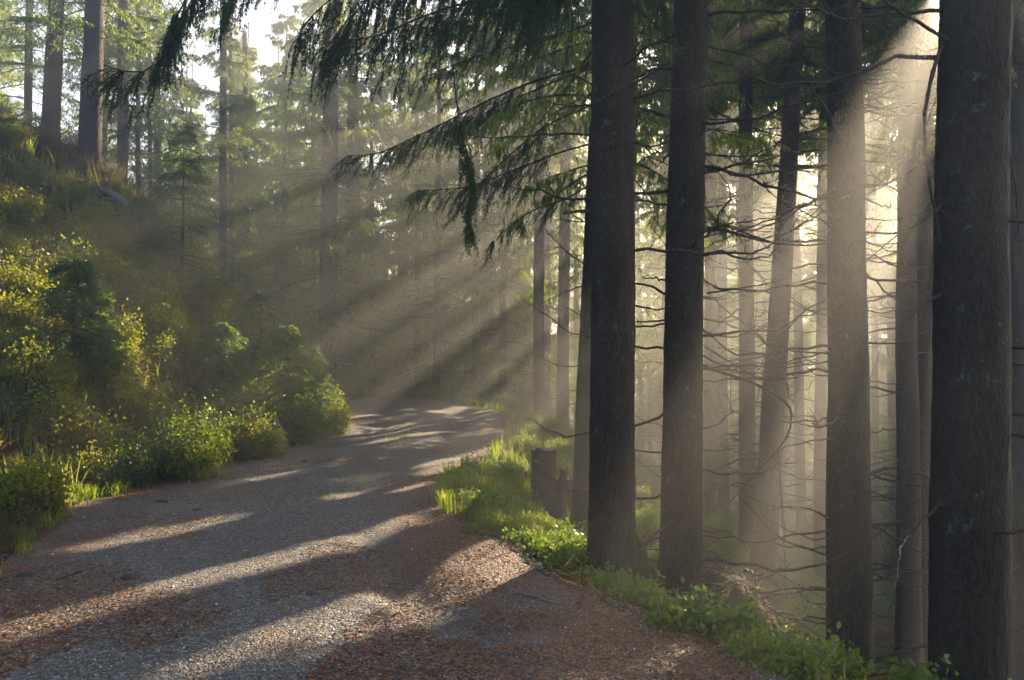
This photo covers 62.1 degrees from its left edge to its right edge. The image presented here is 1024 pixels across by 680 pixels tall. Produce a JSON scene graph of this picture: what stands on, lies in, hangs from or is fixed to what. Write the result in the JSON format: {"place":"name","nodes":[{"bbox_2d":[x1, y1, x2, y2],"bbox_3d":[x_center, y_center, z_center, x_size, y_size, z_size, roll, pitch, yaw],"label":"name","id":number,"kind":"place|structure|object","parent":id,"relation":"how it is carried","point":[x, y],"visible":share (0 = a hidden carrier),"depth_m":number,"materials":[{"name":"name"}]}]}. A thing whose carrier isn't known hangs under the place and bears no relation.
{"place":"outdoors","nodes":[
{"label":"outdoors","id":0,"kind":"place"},
{"bbox_2d":[0,396,792,679],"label":"road","id":1,"kind":"structure","parent":0,"point":[439,424],"depth_m":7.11,"materials":[{"name":"gravel"}]},
{"bbox_2d":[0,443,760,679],"bbox_3d":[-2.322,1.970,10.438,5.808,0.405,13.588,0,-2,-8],"label":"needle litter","id":2,"kind":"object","parent":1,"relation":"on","point":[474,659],"visible":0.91,"depth_m":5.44,"materials":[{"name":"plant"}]},
{"bbox_2d":[0,108,927,679],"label":"ground","id":3,"kind":"structure","parent":0,"point":[884,632],"depth_m":16.07,"materials":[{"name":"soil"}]},
{"bbox_2d":[0,0,42,111],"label":"spruce tree","id":4,"kind":"object","parent":3,"relation":"on","point":[13,79],"visible":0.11,"depth_m":32.77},
{"bbox_2d":[0,369,65,436],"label":"bush","id":5,"kind":"object","parent":3,"relation":"on","point":[11,394],"visible":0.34,"depth_m":11.04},
{"bbox_2d":[0,434,76,522],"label":"bilberry bush","id":6,"kind":"object","parent":3,"relation":"on","point":[21,481],"visible":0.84,"depth_m":8.82,"materials":[{"name":"green plant"}]},
{"bbox_2d":[0,308,82,391],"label":"bilberry bush","id":7,"kind":"object","parent":3,"relation":"on","point":[48,362],"visible":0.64,"depth_m":11.39,"materials":[{"name":"green plant"}]},
{"bbox_2d":[0,0,84,143],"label":"spruce tree","id":8,"kind":"object","parent":3,"relation":"on","point":[28,94],"visible":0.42,"depth_m":29.40,"materials":[{"name":"plant"}]},
{"bbox_2d":[28,251,128,378],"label":"young spruce","id":9,"kind":"object","parent":3,"relation":"on","point":[79,274],"visible":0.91,"depth_m":12.48,"materials":[{"name":"green plant"}]},
{"bbox_2d":[0,0,156,136],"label":"spruce tree","id":10,"kind":"object","parent":3,"relation":"on","point":[52,71],"visible":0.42,"depth_m":23.18,"materials":[{"name":"plant"}]},
{"bbox_2d":[0,100,161,210],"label":"undergrowth","id":11,"kind":"object","parent":3,"relation":"on","point":[8,130],"visible":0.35,"depth_m":17.87,"materials":[{"name":"green plant"}]},
{"bbox_2d":[0,428,172,578],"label":"grass","id":12,"kind":"structure","parent":3,"relation":"on","point":[113,489],"depth_m":10.11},
{"bbox_2d":[0,0,186,181],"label":"spruce tree","id":13,"kind":"object","parent":3,"relation":"on","point":[92,56],"visible":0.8,"depth_m":20.15,"materials":[{"name":"brown wood"}]},
{"bbox_2d":[58,286,138,378],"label":"young spruce","id":14,"kind":"object","parent":3,"relation":"on","point":[109,333],"visible":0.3,"depth_m":12.99,"materials":[{"name":"green plant"}]},
{"bbox_2d":[34,0,178,210],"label":"spruce tree","id":15,"kind":"object","parent":3,"relation":"on","point":[103,128],"visible":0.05,"depth_m":33.51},
{"bbox_2d":[87,426,162,488],"bbox_3d":[-5.348,1.667,11.768,0.978,0.968,1.076,0,-2,0],"label":"bilberry bush","id":16,"kind":"object","parent":3,"relation":"on","point":[134,466],"visible":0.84,"depth_m":11.58,"materials":[{"name":"green plant"}]},
{"bbox_2d":[43,0,212,189],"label":"spruce tree","id":17,"kind":"object","parent":3,"relation":"on","point":[121,57],"visible":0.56,"depth_m":24.23,"materials":[{"name":"plant"}]},
{"bbox_2d":[0,121,279,505],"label":"grass","id":18,"kind":"structure","parent":3,"relation":"on","point":[63,183],"depth_m":16.69,"materials":[{"name":"plant"}]},
{"bbox_2d":[78,0,208,226],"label":"spruce tree","id":19,"kind":"object","parent":3,"relation":"on","point":[137,153],"visible":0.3,"depth_m":28.37,"materials":[{"name":"plant"}]},
{"bbox_2d":[110,195,187,269],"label":"young spruce","id":20,"kind":"object","parent":3,"relation":"on","point":[141,204],"visible":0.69,"depth_m":18.86,"materials":[{"name":"green plant"}]},
{"bbox_2d":[102,1,213,232],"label":"spruce tree","id":21,"kind":"object","parent":3,"relation":"on","point":[149,146],"visible":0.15,"depth_m":30.20,"materials":[{"name":"plant"}]},
{"bbox_2d":[0,178,344,520],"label":"undergrowth","id":22,"kind":"object","parent":3,"relation":"on","point":[73,416],"visible":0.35,"depth_m":14.92,"materials":[{"name":"green plant"}]},
{"bbox_2d":[102,3,245,259],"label":"spruce tree","id":23,"kind":"object","parent":3,"relation":"on","point":[159,123],"visible":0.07,"depth_m":31.61,"materials":[{"name":"plant"}]},
{"bbox_2d":[0,103,356,553],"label":"undergrowth","id":24,"kind":"object","parent":3,"relation":"on","point":[66,147],"visible":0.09,"depth_m":15.98,"materials":[{"name":"green plant"}]},
{"bbox_2d":[135,384,241,481],"bbox_3d":[-4.763,1.424,12.537,1.673,1.547,1.416,-1,-3,31],"label":"bilberry bush","id":25,"kind":"object","parent":3,"relation":"on","point":[197,448],"visible":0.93,"depth_m":12.28,"materials":[{"name":"green plant"}]},
{"bbox_2d":[137,125,240,298],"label":"young spruce","id":26,"kind":"object","parent":3,"relation":"on","point":[175,144],"visible":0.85,"depth_m":19.11,"materials":[{"name":"green plant"}]},
{"bbox_2d":[165,52,218,261],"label":"spruce tree","id":27,"kind":"object","parent":3,"relation":"on","point":[198,120],"visible":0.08,"depth_m":44.48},
{"bbox_2d":[167,0,276,307],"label":"spruce tree","id":28,"kind":"object","parent":3,"relation":"on","point":[224,145],"visible":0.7,"depth_m":30.17,"materials":[{"name":"plant"}]},
{"bbox_2d":[181,321,286,424],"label":"young spruce","id":29,"kind":"object","parent":3,"relation":"on","point":[221,341],"visible":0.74,"depth_m":16.26,"materials":[{"name":"green plant"}]},
{"bbox_2d":[197,24,283,318],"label":"spruce tree","id":30,"kind":"object","parent":3,"relation":"on","point":[239,178],"visible":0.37,"depth_m":33.24,"materials":[{"name":"plant"}]},
{"bbox_2d":[198,57,290,306],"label":"spruce tree","id":31,"kind":"object","parent":3,"relation":"on","point":[251,79],"visible":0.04,"depth_m":44.25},
{"bbox_2d":[210,401,281,461],"bbox_3d":[-4.639,1.619,14.727,1.213,1.147,1.192,1,-3,-29],"label":"bilberry bush","id":32,"kind":"object","parent":3,"relation":"on","point":[236,430],"visible":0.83,"depth_m":14.55,"materials":[{"name":"green plant"}]},
{"bbox_2d":[199,5,304,335],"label":"spruce tree","id":33,"kind":"object","parent":3,"relation":"on","point":[252,51],"visible":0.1,"depth_m":41.78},
{"bbox_2d":[203,31,311,342],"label":"spruce tree","id":34,"kind":"object","parent":3,"relation":"on","point":[263,156],"visible":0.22,"depth_m":36.24,"materials":[{"name":"plant"}]},
{"bbox_2d":[232,406,292,458],"bbox_3d":[-4.419,1.677,14.982,1.124,1.027,1.058,0,-2,0],"label":"bilberry bush","id":35,"kind":"object","parent":3,"relation":"on","point":[272,450],"visible":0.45,"depth_m":14.79,"materials":[{"name":"green plant"}]},
{"bbox_2d":[232,293,316,409],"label":"young spruce","id":36,"kind":"object","parent":3,"relation":"on","point":[250,319],"visible":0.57,"depth_m":18.91,"materials":[{"name":"green plant"}]},
{"bbox_2d":[234,5,318,335],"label":"spruce tree","id":37,"kind":"object","parent":3,"relation":"on","point":[262,128],"visible":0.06,"depth_m":43.59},
{"bbox_2d":[234,0,322,334],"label":"spruce tree","id":38,"kind":"object","parent":3,"relation":"on","point":[279,27],"visible":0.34,"depth_m":39.17,"materials":[{"name":"plant"}]},
{"bbox_2d":[240,50,343,360],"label":"spruce tree","id":39,"kind":"object","parent":3,"relation":"on","point":[268,157],"visible":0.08,"depth_m":41.05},
{"bbox_2d":[242,325,346,448],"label":"young spruce","id":40,"kind":"object","parent":3,"relation":"on","point":[276,347],"visible":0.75,"depth_m":17.28,"materials":[{"name":"green plant"}]},
{"bbox_2d":[264,387,330,445],"bbox_3d":[-4.255,1.582,16.916,1.312,1.288,1.227,0,-2,0],"label":"bilberry bush","id":41,"kind":"object","parent":3,"relation":"on","point":[310,419],"visible":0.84,"depth_m":16.71,"materials":[{"name":"green plant"}]},
{"bbox_2d":[250,0,346,379],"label":"spruce tree","id":42,"kind":"object","parent":3,"relation":"on","point":[295,161],"visible":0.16,"depth_m":38.07,"materials":[{"name":"plant"}]},
{"bbox_2d":[289,344,355,427],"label":"young spruce","id":43,"kind":"object","parent":3,"relation":"on","point":[314,352],"visible":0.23,"depth_m":19.40,"materials":[{"name":"green plant"}]},
{"bbox_2d":[240,0,425,398],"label":"spruce tree","id":44,"kind":"object","parent":3,"relation":"on","point":[329,322],"visible":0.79,"depth_m":30.84,"materials":[{"name":"plant"}]},
{"bbox_2d":[310,386,359,434],"bbox_3d":[-4.053,1.604,18.938,1.194,1.229,1.217,-1,-2,12],"label":"bilberry bush","id":45,"kind":"object","parent":3,"relation":"on","point":[342,417],"visible":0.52,"depth_m":18.77,"materials":[{"name":"green plant"}]},
{"bbox_2d":[290,98,388,392],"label":"spruce tree","id":46,"kind":"object","parent":3,"relation":"on","point":[315,255],"visible":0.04,"depth_m":35.37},
{"bbox_2d":[275,0,433,393],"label":"spruce tree","id":47,"kind":"object","parent":3,"relation":"on","point":[360,170],"visible":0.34,"depth_m":33.61,"materials":[{"name":"plant"}]},
{"bbox_2d":[309,17,431,396],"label":"spruce tree","id":48,"kind":"object","parent":3,"relation":"on","point":[378,126],"visible":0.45,"depth_m":33.24,"materials":[{"name":"plant"}]},
{"bbox_2d":[341,0,469,394],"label":"spruce tree","id":49,"kind":"object","parent":3,"relation":"on","point":[402,140],"visible":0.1,"depth_m":35.80,"materials":[{"name":"plant"}]},
{"bbox_2d":[337,3,489,398],"bbox_3d":[-3.786,-5.285,32.917,6.198,17.108,5.623,-2,-4,25],"label":"spruce tree","id":50,"kind":"object","parent":3,"relation":"on","point":[417,349],"visible":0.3,"depth_m":32.47,"materials":[{"name":"plant"}]},
{"bbox_2d":[375,5,470,394],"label":"spruce tree","id":51,"kind":"object","parent":3,"relation":"on","point":[444,119],"visible":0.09,"depth_m":35.73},
{"bbox_2d":[357,0,524,405],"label":"spruce tree","id":52,"kind":"object","parent":3,"relation":"on","point":[437,293],"visible":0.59,"depth_m":30.40,"materials":[{"name":"plant"}]},
{"bbox_2d":[377,1,531,408],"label":"spruce tree","id":53,"kind":"object","parent":3,"relation":"on","point":[443,66],"visible":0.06,"depth_m":38.17,"materials":[{"name":"plant"}]},
{"bbox_2d":[337,383,574,430],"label":"undergrowth","id":54,"kind":"object","parent":3,"relation":"on","point":[505,398],"visible":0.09,"depth_m":26.80,"materials":[{"name":"green plant"}]},
{"bbox_2d":[339,389,574,478],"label":"grass","id":55,"kind":"structure","parent":3,"relation":"on","point":[495,447],"depth_m":18.75,"materials":[{"name":"plant"}]},
{"bbox_2d":[79,0,846,583],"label":"spruce tree","id":56,"kind":"object","parent":3,"relation":"on","point":[611,538],"visible":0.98,"depth_m":7.65,"materials":[{"name":"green plant"}]},
{"bbox_2d":[402,2,557,405],"bbox_3d":[-1.083,-7.965,33.359,6.422,24.600,6.930,1,-2,0],"label":"spruce tree","id":57,"kind":"object","parent":3,"relation":"on","point":[489,315],"visible":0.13,"depth_m":32.77,"materials":[{"name":"plant"}]},
{"bbox_2d":[409,8,557,412],"bbox_3d":[-1.172,-6.602,32.736,6.114,20.821,6.784,2,-3,-38],"label":"spruce tree","id":58,"kind":"object","parent":3,"relation":"on","point":[475,378],"visible":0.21,"depth_m":32.12,"materials":[{"name":"plant"}]},
{"bbox_2d":[421,70,569,415],"bbox_3d":[-0.736,-4.652,34.211,6.385,18.751,6.904,-1,-1,21],"label":"spruce tree","id":59,"kind":"object","parent":3,"relation":"on","point":[509,338],"visible":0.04,"depth_m":32.94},
{"bbox_2d":[421,0,579,418],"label":"spruce tree","id":60,"kind":"object","parent":3,"relation":"on","point":[504,368],"visible":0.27,"depth_m":30.36,"materials":[{"name":"plant"}]},
{"bbox_2d":[425,452,586,548],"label":"grass","id":61,"kind":"structure","parent":3,"relation":"on","point":[446,485],"depth_m":10.28,"materials":[{"name":"plant"}]},
{"bbox_2d":[448,42,586,427],"bbox_3d":[0.347,-6.773,35.119,7.381,24.600,7.242,1,-2,0],"label":"spruce tree","id":62,"kind":"object","parent":3,"relation":"on","point":[528,271],"visible":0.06,"depth_m":34.18,"materials":[{"name":"plant"}]},
{"bbox_2d":[446,0,590,416],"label":"spruce tree","id":63,"kind":"object","parent":3,"relation":"on","point":[538,361],"visible":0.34,"depth_m":25.32,"materials":[{"name":"plant"}]},
{"bbox_2d":[470,6,590,416],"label":"spruce tree","id":64,"kind":"object","parent":3,"relation":"on","point":[547,322],"visible":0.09,"depth_m":31.86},
{"bbox_2d":[479,9,588,256],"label":"spruce tree","id":65,"kind":"object","parent":3,"relation":"on","point":[551,242],"visible":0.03,"depth_m":33.79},
{"bbox_2d":[531,447,556,516],"bbox_3d":[0.432,1.991,11.528,0.452,1.068,0.447,0,-2,0],"label":"tree stump","id":66,"kind":"object","parent":3,"relation":"on","point":[543,486],"visible":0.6,"depth_m":11.39,"materials":[{"name":"brown wood"}]},
{"bbox_2d":[553,463,566,525],"bbox_3d":[0.629,2.184,11.121,0.228,1.148,0.231,0,-2,0],"label":"tree stump","id":67,"kind":"object","parent":3,"relation":"on","point":[560,502],"visible":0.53,"depth_m":11.05,"materials":[{"name":"brown wood"}]},
{"bbox_2d":[329,0,793,537],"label":"spruce tree","id":68,"kind":"object","parent":3,"relation":"on","point":[495,116],"visible":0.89,"depth_m":11.10,"materials":[{"name":"green plant"}]},
{"bbox_2d":[485,0,647,426],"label":"spruce tree","id":69,"kind":"object","parent":3,"relation":"on","point":[562,378],"visible":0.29,"depth_m":26.92,"materials":[{"name":"plant"}]},
{"bbox_2d":[531,20,636,419],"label":"spruce tree","id":70,"kind":"object","parent":3,"relation":"on","point":[575,306],"visible":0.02,"depth_m":40.56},
{"bbox_2d":[514,3,659,211],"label":"spruce tree","id":71,"kind":"object","parent":3,"relation":"on","point":[585,178],"visible":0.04,"depth_m":32.43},
{"bbox_2d":[554,189,662,469],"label":"spruce tree","id":72,"kind":"object","parent":3,"relation":"on","point":[637,405],"visible":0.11,"depth_m":37.54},
{"bbox_2d":[530,0,738,224],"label":"spruce tree","id":73,"kind":"object","parent":3,"relation":"on","point":[583,11],"visible":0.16,"depth_m":23.36,"materials":[{"name":"plant"}]},
{"bbox_2d":[636,535,649,582],"bbox_3d":[1.229,2.364,8.508,0.283,0.865,0.414,0,-2,0],"label":"tree stump","id":74,"kind":"object","parent":3,"relation":"on","point":[642,557],"visible":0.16,"depth_m":8.38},
{"bbox_2d":[634,105,662,465],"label":"spruce tree","id":75,"kind":"object","parent":3,"relation":"on","point":[643,447],"visible":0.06,"depth_m":43.31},
{"bbox_2d":[635,132,664,457],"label":"spruce tree","id":76,"kind":"object","parent":3,"relation":"on","point":[650,442],"visible":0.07,"depth_m":46.66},
{"bbox_2d":[505,406,825,644],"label":"undergrowth","id":77,"kind":"object","parent":3,"relation":"on","point":[730,550],"visible":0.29,"depth_m":15.57,"materials":[{"name":"green plant"}]},
{"bbox_2d":[635,195,703,463],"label":"spruce tree","id":78,"kind":"object","parent":3,"relation":"on","point":[661,339],"visible":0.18,"depth_m":40.33,"materials":[{"name":"plant"}]},
{"bbox_2d":[586,13,754,261],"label":"spruce tree","id":79,"kind":"object","parent":3,"relation":"on","point":[644,215],"visible":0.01,"depth_m":28.25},
{"bbox_2d":[581,0,773,220],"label":"spruce tree","id":80,"kind":"object","parent":3,"relation":"on","point":[722,163],"visible":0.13,"depth_m":23.90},
{"bbox_2d":[635,52,733,298],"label":"spruce tree","id":81,"kind":"object","parent":3,"relation":"on","point":[649,254],"visible":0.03,"depth_m":35.08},
{"bbox_2d":[586,0,817,519],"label":"spruce tree","id":82,"kind":"object","parent":3,"relation":"on","point":[710,399],"visible":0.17,"depth_m":20.90,"materials":[{"name":"plant"}]},
{"bbox_2d":[476,0,933,623],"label":"spruce tree","id":83,"kind":"object","parent":3,"relation":"on","point":[680,532],"visible":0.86,"depth_m":8.57,"materials":[{"name":"brown plant"}]},
{"bbox_2d":[661,187,761,499],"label":"spruce tree","id":84,"kind":"object","parent":3,"relation":"on","point":[735,357],"visible":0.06,"depth_m":42.23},
{"bbox_2d":[638,4,814,509],"bbox_3d":[6.510,-6.697,25.511,6.000,24.622,5.028,0,-2,0],"label":"spruce tree","id":85,"kind":"object","parent":3,"relation":"on","point":[724,498],"visible":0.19,"depth_m":24.85,"materials":[{"name":"plant"}]},
{"bbox_2d":[638,2,816,311],"bbox_3d":[6.698,-6.304,25.789,5.870,24.629,6.225,-2,-4,22],"label":"spruce tree","id":86,"kind":"object","parent":3,"relation":"on","point":[736,188],"visible":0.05,"depth_m":25.51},
{"bbox_2d":[444,452,1011,679],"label":"undergrowth","id":87,"kind":"object","parent":3,"relation":"on","point":[722,624],"visible":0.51,"depth_m":5.42,"materials":[{"name":"green plant"}]},
{"bbox_2d":[637,0,826,554],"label":"spruce tree","id":88,"kind":"object","parent":3,"relation":"on","point":[747,426],"visible":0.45,"depth_m":17.44,"materials":[{"name":"plant"}]},
{"bbox_2d":[703,184,812,503],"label":"spruce tree","id":89,"kind":"object","parent":3,"relation":"on","point":[757,382],"visible":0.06,"depth_m":38.37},
{"bbox_2d":[702,545,825,644],"bbox_3d":[2.706,3.239,10.136,2.409,1.847,2.602,2,-3,-37],"label":"root plate","id":90,"kind":"object","parent":3,"relation":"on","point":[729,589],"visible":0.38,"depth_m":9.81,"materials":[{"name":"brown wood"}]},
{"bbox_2d":[727,179,815,506],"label":"spruce tree","id":91,"kind":"object","parent":3,"relation":"on","point":[764,296],"visible":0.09,"depth_m":34.96,"materials":[{"name":"plant"}]},
{"bbox_2d":[727,66,817,528],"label":"spruce tree","id":92,"kind":"object","parent":3,"relation":"on","point":[784,498],"visible":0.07,"depth_m":31.59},
{"bbox_2d":[729,121,827,498],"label":"spruce tree","id":93,"kind":"object","parent":3,"relation":"on","point":[810,393],"visible":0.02,"depth_m":43.20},
{"bbox_2d":[735,278,827,520],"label":"spruce tree","id":94,"kind":"object","parent":3,"relation":"on","point":[790,516],"visible":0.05,"depth_m":40.18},
{"bbox_2d":[635,0,938,599],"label":"spruce tree","id":95,"kind":"object","parent":3,"relation":"on","point":[770,440],"visible":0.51,"depth_m":15.42,"materials":[{"name":"brown wood"}]},
{"bbox_2d":[727,0,887,546],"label":"spruce tree","id":96,"kind":"object","parent":3,"relation":"on","point":[801,519],"visible":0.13,"depth_m":27.23,"materials":[{"name":"plant"}]},
{"bbox_2d":[719,0,937,592],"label":"spruce tree","id":97,"kind":"object","parent":3,"relation":"on","point":[820,399],"visible":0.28,"depth_m":18.38,"materials":[{"name":"brown wood"}]},
{"bbox_2d":[637,0,1023,679],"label":"spruce tree","id":98,"kind":"object","parent":3,"relation":"on","point":[971,528],"visible":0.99,"depth_m":5.25,"materials":[{"name":"brown plant"}]},
{"bbox_2d":[639,0,1023,679],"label":"spruce tree","id":99,"kind":"object","parent":3,"relation":"on","point":[849,518],"visible":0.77,"depth_m":9.46,"materials":[{"name":"brown plant"}]},
{"bbox_2d":[789,215,888,520],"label":"spruce tree","id":100,"kind":"object","parent":3,"relation":"on","point":[812,319],"visible":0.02,"depth_m":46.23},
{"bbox_2d":[798,113,896,293],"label":"spruce tree","id":101,"kind":"object","parent":3,"relation":"on","point":[806,175],"visible":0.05,"depth_m":34.83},
{"bbox_2d":[806,34,896,542],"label":"spruce tree","id":102,"kind":"object","parent":3,"relation":"on","point":[891,353],"visible":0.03,"depth_m":31.64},
{"bbox_2d":[807,203,896,563],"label":"spruce tree","id":103,"kind":"object","parent":3,"relation":"on","point":[883,418],"visible":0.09,"depth_m":28.83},
{"bbox_2d":[800,4,934,575],"bbox_3d":[11.685,-3.897,27.166,5.580,23.618,4.824,1,-3,-31],"label":"spruce tree","id":104,"kind":"object","parent":3,"relation":"on","point":[876,290],"visible":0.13,"depth_m":26.81,"materials":[{"name":"plant"}]},
{"bbox_2d":[723,0,1023,673],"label":"spruce tree","id":105,"kind":"object","parent":3,"relation":"on","point":[908,599],"visible":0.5,"depth_m":13.87,"materials":[{"name":"brown wood"}]},
{"bbox_2d":[756,0,1009,662],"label":"spruce tree","id":106,"kind":"object","parent":3,"relation":"on","point":[924,325],"visible":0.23,"depth_m":14.99,"materials":[{"name":"brown wood"}]},
{"bbox_2d":[865,0,938,322],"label":"spruce tree","id":107,"kind":"object","parent":3,"relation":"on","point":[934,2],"visible":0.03,"depth_m":26.20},
{"bbox_2d":[799,0,1023,679],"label":"spruce tree","id":108,"kind":"object","parent":3,"relation":"on","point":[1016,140],"visible":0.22,"depth_m":12.92,"materials":[{"name":"brown wood"}]},
{"bbox_2d":[0,0,938,424],"label":"sky","id":109,"kind":"structure","parent":0,"point":[259,24],"materials":[{"name":"white"}]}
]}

